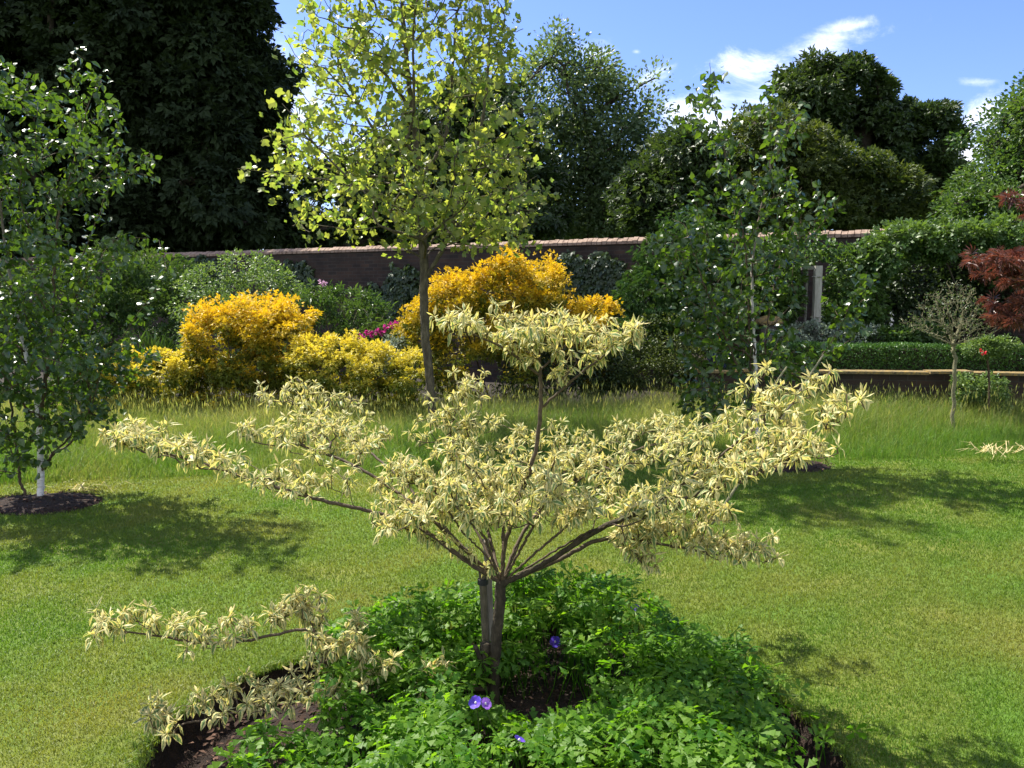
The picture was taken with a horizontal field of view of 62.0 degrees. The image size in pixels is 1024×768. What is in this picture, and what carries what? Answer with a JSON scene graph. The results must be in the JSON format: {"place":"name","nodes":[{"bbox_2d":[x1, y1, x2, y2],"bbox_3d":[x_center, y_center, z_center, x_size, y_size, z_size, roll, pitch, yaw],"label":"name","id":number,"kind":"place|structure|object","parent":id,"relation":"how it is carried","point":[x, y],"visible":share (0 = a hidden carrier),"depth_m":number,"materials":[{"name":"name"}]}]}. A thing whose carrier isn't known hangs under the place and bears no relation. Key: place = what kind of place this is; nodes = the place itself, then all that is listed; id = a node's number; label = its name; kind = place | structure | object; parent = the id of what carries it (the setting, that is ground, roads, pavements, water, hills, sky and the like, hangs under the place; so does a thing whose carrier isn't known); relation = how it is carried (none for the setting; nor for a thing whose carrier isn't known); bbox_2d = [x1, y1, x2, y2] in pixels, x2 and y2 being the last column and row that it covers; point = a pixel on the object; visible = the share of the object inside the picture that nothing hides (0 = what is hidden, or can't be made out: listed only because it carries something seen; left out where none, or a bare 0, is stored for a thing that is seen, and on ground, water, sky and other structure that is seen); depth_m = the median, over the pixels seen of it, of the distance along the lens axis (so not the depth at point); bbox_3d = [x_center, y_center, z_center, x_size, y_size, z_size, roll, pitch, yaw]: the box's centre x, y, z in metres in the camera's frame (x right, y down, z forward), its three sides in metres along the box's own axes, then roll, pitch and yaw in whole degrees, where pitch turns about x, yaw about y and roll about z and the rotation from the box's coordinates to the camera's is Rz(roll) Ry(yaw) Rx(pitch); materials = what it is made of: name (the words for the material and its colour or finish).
{"place":"outdoors","nodes":[
{"label":"outdoors","id":0,"kind":"place"},
{"bbox_2d":[79,343,204,414],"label":"yellow shrub","id":1,"kind":"object","parent":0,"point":[179,379],"visible":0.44,"depth_m":10.68,"materials":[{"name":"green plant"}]},
{"bbox_2d":[0,358,679,411],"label":"border soil","id":2,"kind":"structure","parent":0,"point":[488,382],"depth_m":15.10,"materials":[{"name":"brown soil"}]},
{"bbox_2d":[0,239,201,368],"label":"feathery shrub","id":3,"kind":"object","parent":2,"relation":"on","point":[119,300],"visible":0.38,"depth_m":13.83,"materials":[{"name":"green plant"}]},
{"bbox_2d":[114,327,175,374],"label":"iris clump","id":4,"kind":"object","parent":2,"relation":"on","point":[148,344],"visible":0.15,"depth_m":11.51,"materials":[{"name":"green plant"}]},
{"bbox_2d":[165,247,312,400],"bbox_3d":[-4.186,-0.873,13.195,2.300,2.452,1.828,0,6,0],"label":"green shrub","id":5,"kind":"object","parent":2,"relation":"on","point":[268,275],"visible":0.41,"depth_m":12.85,"materials":[{"name":"green plant"}]},
{"bbox_2d":[178,289,324,414],"bbox_3d":[-3.454,-0.341,11.301,1.975,1.849,1.852,0,6,0],"label":"golden shrub","id":6,"kind":"object","parent":2,"relation":"on","point":[254,328],"visible":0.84,"depth_m":10.89,"materials":[{"name":"yellow plant"}]},
{"bbox_2d":[289,277,397,403],"bbox_3d":[-2.537,-0.626,13.016,1.597,2.005,1.455,0,6,0],"label":"rhododendron","id":7,"kind":"object","parent":2,"relation":"on","point":[328,299],"visible":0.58,"depth_m":12.79,"materials":[{"name":"green plant"}]},
{"bbox_2d":[279,328,436,418],"bbox_3d":[-1.984,-0.069,10.965,2.011,1.312,1.370,0,6,0],"label":"yellow shrub","id":8,"kind":"object","parent":2,"relation":"on","point":[360,377],"visible":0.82,"depth_m":10.66,"materials":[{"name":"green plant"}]},
{"bbox_2d":[343,317,416,401],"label":"rhododendron","id":9,"kind":"object","parent":2,"relation":"on","point":[377,328],"visible":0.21,"depth_m":12.12,"materials":[{"name":"pink plant"}]},
{"bbox_2d":[372,333,420,395],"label":"grey leaved plant","id":10,"kind":"object","parent":2,"relation":"on","point":[395,343],"visible":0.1,"depth_m":11.52,"materials":[{"name":"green plant"}]},
{"bbox_2d":[390,243,580,408],"bbox_3d":[-0.401,-0.759,12.188,2.756,2.502,1.914,0,6,0],"label":"golden shrub","id":11,"kind":"object","parent":2,"relation":"on","point":[543,288],"visible":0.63,"depth_m":11.61,"materials":[{"name":"yellow plant"}]},
{"bbox_2d":[489,340,639,403],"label":"dark shrub","id":12,"kind":"object","parent":2,"relation":"on","point":[546,369],"visible":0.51,"depth_m":11.76,"materials":[{"name":"green plant"}]},
{"bbox_2d":[559,293,625,402],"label":"golden shrub","id":13,"kind":"object","parent":2,"relation":"on","point":[608,307],"visible":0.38,"depth_m":11.87,"materials":[{"name":"yellow plant"}]},
{"bbox_2d":[581,312,725,397],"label":"evergreen shrub","id":14,"kind":"object","parent":2,"relation":"on","point":[655,362],"visible":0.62,"depth_m":11.69,"materials":[{"name":"green plant"}]},
{"bbox_2d":[608,204,769,383],"bbox_3d":[2.595,-1.132,12.864,2.587,3.038,2.041,0,6,0],"label":"shrub","id":15,"kind":"object","parent":2,"relation":"on","point":[663,302],"visible":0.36,"depth_m":12.37,"materials":[{"name":"green plant"}]},
{"bbox_2d":[694,368,1023,410],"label":"retaining wall","id":16,"kind":"structure","parent":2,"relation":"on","point":[936,378],"depth_m":11.23,"materials":[{"name":"brick"}]},
{"bbox_2d":[0,376,1023,485],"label":"meadow grass","id":17,"kind":"structure","parent":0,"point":[897,429],"depth_m":9.68,"materials":[{"name":"green plant"}]},
{"bbox_2d":[0,442,1023,767],"bbox_3d":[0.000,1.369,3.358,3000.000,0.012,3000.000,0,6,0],"label":"lawn","id":18,"kind":"structure","parent":0,"point":[446,574],"depth_m":4.88,"materials":[{"name":"green plant"}]},
{"bbox_2d":[0,492,102,514],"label":"mulch ring","id":19,"kind":"object","parent":18,"relation":"on","point":[57,504],"visible":0.94,"depth_m":6.89,"materials":[{"name":"brown soil"}]},
{"bbox_2d":[44,354,100,412],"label":"rose bush","id":20,"kind":"object","parent":18,"relation":"on","point":[62,405],"visible":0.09,"depth_m":10.24,"materials":[{"name":"green plant"}]},
{"bbox_2d":[34,480,133,492],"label":"dry leaf clump","id":21,"kind":"object","parent":18,"relation":"on","point":[85,487],"visible":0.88,"depth_m":7.44,"materials":[{"name":"plant"}]},
{"bbox_2d":[0,46,176,495],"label":"birch tree","id":22,"kind":"object","parent":18,"relation":"on","point":[54,252],"visible":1,"depth_m":6.84,"materials":[{"name":"green plant"}]},
{"bbox_2d":[0,0,309,257],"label":"chestnut tree","id":23,"kind":"object","parent":18,"relation":"on","point":[190,83],"visible":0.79,"depth_m":24.09,"materials":[{"name":"green plant"}]},
{"bbox_2d":[237,0,559,428],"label":"tulip tree","id":24,"kind":"object","parent":18,"relation":"on","point":[420,214],"visible":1,"depth_m":9.38,"materials":[{"name":"green plant"}]},
{"bbox_2d":[268,73,582,249],"bbox_3d":[-3.063,-5.736,28.594,10.734,9.154,6.872,0,6,0],"label":"broadleaf tree","id":25,"kind":"object","parent":18,"relation":"on","point":[553,221],"visible":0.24,"depth_m":26.83,"materials":[{"name":"green plant"}]},
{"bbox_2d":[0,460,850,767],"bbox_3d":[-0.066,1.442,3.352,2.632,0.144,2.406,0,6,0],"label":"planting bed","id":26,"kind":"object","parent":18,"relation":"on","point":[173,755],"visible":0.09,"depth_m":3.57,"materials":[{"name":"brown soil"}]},
{"bbox_2d":[468,695,480,749],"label":"geranium flower","id":27,"kind":"object","parent":26,"relation":"on","point":[474,702],"visible":0.88,"depth_m":3.08,"materials":[{"name":"purple plant"}]},
{"bbox_2d":[82,296,873,751],"bbox_3d":[-0.177,0.467,3.926,3.004,1.738,1.896,0,6,0],"label":"variegated dogwood","id":28,"kind":"object","parent":26,"relation":"on","point":[644,516],"visible":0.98,"depth_m":3.46,"materials":[{"name":"yellow plant"}]},
{"bbox_2d":[478,572,489,641],"bbox_3d":[-0.118,1.088,3.691,0.052,0.600,0.036,0,6,0],"label":"tree stake","id":29,"kind":"object","parent":26,"relation":"on","point":[484,613],"visible":0.41,"depth_m":3.67,"materials":[{"name":"grey wood"}]},
{"bbox_2d":[477,578,487,585],"bbox_3d":[-0.126,0.849,3.666,0.046,0.028,0.046,0,6,0],"label":"tree tie","id":30,"kind":"object","parent":29,"relation":"attached to","point":[481,582],"visible":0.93,"depth_m":3.65,"materials":[{"name":"black rubber"}]},
{"bbox_2d":[482,538,492,640],"bbox_3d":[-0.097,1.028,3.744,0.068,0.711,0.034,0,6,0],"label":"tree stake","id":31,"kind":"object","parent":26,"relation":"on","point":[490,598],"visible":0.22,"depth_m":3.72,"materials":[{"name":"brown wood"}]},
{"bbox_2d":[481,697,495,760],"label":"geranium flower","id":32,"kind":"object","parent":26,"relation":"on","point":[486,703],"visible":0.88,"depth_m":3.07,"materials":[{"name":"purple plant"}]},
{"bbox_2d":[515,735,524,767],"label":"geranium flower","id":33,"kind":"object","parent":26,"relation":"on","point":[518,738],"visible":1,"depth_m":2.87,"materials":[{"name":"purple plant"}]},
{"bbox_2d":[207,560,877,767],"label":"geranium ground cover","id":34,"kind":"object","parent":26,"relation":"on","point":[681,706],"visible":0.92,"depth_m":3.23,"materials":[{"name":"green plant"}]},
{"bbox_2d":[550,636,560,675],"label":"geranium flower","id":35,"kind":"object","parent":26,"relation":"on","point":[554,641],"visible":0.91,"depth_m":3.86,"materials":[{"name":"purple plant"}]},
{"bbox_2d":[0,228,1023,389],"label":"garden wall","id":36,"kind":"structure","parent":18,"relation":"on","point":[351,267],"depth_m":17.70,"materials":[{"name":"brick"}]},
{"bbox_2d":[168,254,318,312],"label":"ivy","id":37,"kind":"object","parent":36,"relation":"attached to","point":[304,276],"visible":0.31,"depth_m":19.40,"materials":[{"name":"green plant"}]},
{"bbox_2d":[353,261,419,347],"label":"ivy","id":38,"kind":"object","parent":36,"relation":"attached to","point":[395,289],"visible":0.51,"depth_m":18.02,"materials":[{"name":"green plant"}]},
{"bbox_2d":[532,249,647,378],"bbox_3d":[1.406,-1.261,16.165,2.681,2.599,0.280,3,7,27],"label":"ivy","id":39,"kind":"object","parent":36,"relation":"attached to","point":[605,276],"visible":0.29,"depth_m":15.98,"materials":[{"name":"green plant"}]},
{"bbox_2d":[506,14,689,239],"bbox_3d":[2.996,-7.202,30.532,6.903,11.487,5.341,0,6,0],"label":"willow tree","id":40,"kind":"object","parent":18,"relation":"on","point":[596,169],"visible":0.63,"depth_m":29.31,"materials":[{"name":"green plant"}]},
{"bbox_2d":[600,116,765,237],"bbox_3d":[5.282,-4.393,25.780,5.295,7.243,5.058,0,6,0],"label":"maple tree","id":41,"kind":"object","parent":18,"relation":"on","point":[647,189],"visible":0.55,"depth_m":24.23,"materials":[{"name":"green plant"}]},
{"bbox_2d":[697,366,786,498],"bbox_3d":[1.909,0.417,7.079,0.724,1.133,0.025,0,6,0],"label":"garden cane","id":42,"kind":"object","parent":18,"relation":"on","point":[779,377],"visible":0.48,"depth_m":7.04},
{"bbox_2d":[644,62,881,458],"bbox_3d":[2.478,-1.105,8.349,2.341,4.002,1.425,0,6,0],"label":"birch tree","id":43,"kind":"object","parent":18,"relation":"on","point":[775,176],"visible":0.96,"depth_m":8.24,"materials":[{"name":"green plant"}]},
{"bbox_2d":[711,354,823,524],"bbox_3d":[1.973,0.412,6.543,1.078,1.254,0.023,-3,7,-26],"label":"garden cane","id":44,"kind":"object","parent":18,"relation":"on","point":[735,488],"visible":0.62,"depth_m":6.58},
{"bbox_2d":[745,459,830,472],"bbox_3d":[2.562,0.807,8.537,1.248,0.038,0.614,0,6,0],"label":"mulch ring","id":45,"kind":"object","parent":18,"relation":"on","point":[812,467],"visible":0.2,"depth_m":8.34,"materials":[{"name":"brown wood"}]},
{"bbox_2d":[711,97,945,232],"bbox_3d":[9.426,-4.847,26.544,8.018,7.884,5.169,0,6,0],"label":"field maple","id":46,"kind":"object","parent":18,"relation":"on","point":[875,185],"visible":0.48,"depth_m":24.91,"materials":[{"name":"green plant"}]},
{"bbox_2d":[765,44,982,211],"bbox_3d":[15.590,-8.309,37.372,9.442,12.436,5.828,0,6,0],"label":"oak tree","id":47,"kind":"object","parent":18,"relation":"on","point":[881,115],"visible":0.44,"depth_m":35.48,"materials":[{"name":"green plant"}]},
{"bbox_2d":[899,278,1001,434],"bbox_3d":[5.088,-0.285,10.036,1.135,1.915,0.816,0,6,0],"label":"ornamental tree","id":48,"kind":"object","parent":18,"relation":"on","point":[952,341],"visible":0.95,"depth_m":9.98,"materials":[{"name":"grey plant"}]},
{"bbox_2d":[947,371,987,419],"bbox_3d":[5.785,0.213,10.828,0.490,0.790,0.496,0,6,0],"label":"spurge","id":49,"kind":"object","parent":18,"relation":"on","point":[963,382],"visible":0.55,"depth_m":10.74,"materials":[{"name":"green plant"}]},
{"bbox_2d":[919,68,1023,223],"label":"lime tree","id":50,"kind":"object","parent":18,"relation":"on","point":[1007,152],"visible":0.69,"depth_m":22.30,"materials":[{"name":"green plant"}]},
{"bbox_2d":[957,441,1022,459],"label":"dry leaf clump","id":51,"kind":"object","parent":18,"relation":"on","point":[987,450],"visible":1,"depth_m":8.80,"materials":[{"name":"plant"}]},
{"bbox_2d":[957,333,1023,420],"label":"standard rose","id":52,"kind":"object","parent":18,"relation":"on","point":[994,346],"visible":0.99,"depth_m":10.40,"materials":[{"name":"green plant"}]},
{"bbox_2d":[958,187,1023,331],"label":"japanese maple","id":53,"kind":"object","parent":18,"relation":"on","point":[1009,267],"visible":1,"depth_m":8.90,"materials":[{"name":"red plant"}]},
{"bbox_2d":[974,369,1015,425],"bbox_3d":[6.122,0.211,10.833,0.507,0.780,0.527,0,6,0],"label":"spurge","id":54,"kind":"object","parent":18,"relation":"on","point":[1001,385],"visible":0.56,"depth_m":10.73,"materials":[{"name":"green plant"}]},
{"bbox_2d":[22,0,1023,249],"label":"sky","id":55,"kind":"structure","parent":0,"point":[967,51],"materials":[{"name":"blue"}]},
{"bbox_2d":[676,353,1022,371],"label":"raised bed soil","id":56,"kind":"structure","parent":0,"point":[731,368],"depth_m":14.04,"materials":[{"name":"brown soil"}]},
{"bbox_2d":[705,351,730,368],"bbox_3d":[2.856,-0.324,11.779,0.372,0.262,0.368,0,6,0],"label":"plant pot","id":57,"kind":"object","parent":56,"relation":"on","point":[729,354],"visible":0.14,"depth_m":11.67,"materials":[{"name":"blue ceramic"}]},
{"bbox_2d":[755,316,783,342],"bbox_3d":[3.754,-0.625,12.502,0.426,0.763,0.430,0,6,0],"label":"staddle stone","id":58,"kind":"object","parent":56,"relation":"on","point":[762,320],"visible":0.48,"depth_m":12.37,"materials":[{"name":"grey stone"}]},
{"bbox_2d":[754,266,823,346],"bbox_3d":[4.109,-1.066,13.164,0.153,1.465,1.577,-4,7,-32],"label":"trellis screen","id":59,"kind":"object","parent":56,"relation":"on","point":[817,276],"visible":0.35,"depth_m":12.50,"materials":[{"name":"grey wood"}]},
{"bbox_2d":[743,223,894,347],"bbox_3d":[4.593,-1.347,12.821,2.201,2.127,1.188,0,6,0],"label":"climbing plant","id":60,"kind":"object","parent":56,"relation":"on","point":[876,310],"visible":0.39,"depth_m":12.58,"materials":[{"name":"green plant"}]},
{"bbox_2d":[765,318,883,347],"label":"grey leaved plant","id":61,"kind":"object","parent":56,"relation":"on","point":[813,323],"visible":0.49,"depth_m":12.23,"materials":[{"name":"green plant"}]},
{"bbox_2d":[732,340,1023,371],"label":"box hedge","id":62,"kind":"object","parent":56,"relation":"on","point":[901,355],"visible":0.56,"depth_m":11.55,"materials":[{"name":"green plant"}]},
{"bbox_2d":[889,311,893,326],"bbox_3d":[5.545,-0.654,12.383,0.276,0.807,0.326,4,7,35],"label":"foxglove","id":63,"kind":"object","parent":56,"relation":"on","point":[891,324],"visible":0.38,"depth_m":12.36,"materials":[{"name":"white plant"}]},
{"bbox_2d":[859,318,953,347],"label":"green perennial","id":64,"kind":"object","parent":56,"relation":"on","point":[886,330],"visible":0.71,"depth_m":12.07,"materials":[{"name":"green plant"}]},
{"bbox_2d":[846,211,1023,338],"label":"climbing plant","id":65,"kind":"object","parent":56,"relation":"on","point":[938,242],"visible":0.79,"depth_m":12.27,"materials":[{"name":"green plant"}]},
{"bbox_2d":[877,260,1023,341],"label":"climbing plant","id":66,"kind":"object","parent":56,"relation":"on","point":[906,302],"visible":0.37,"depth_m":12.97,"materials":[{"name":"green plant"}]}
]}

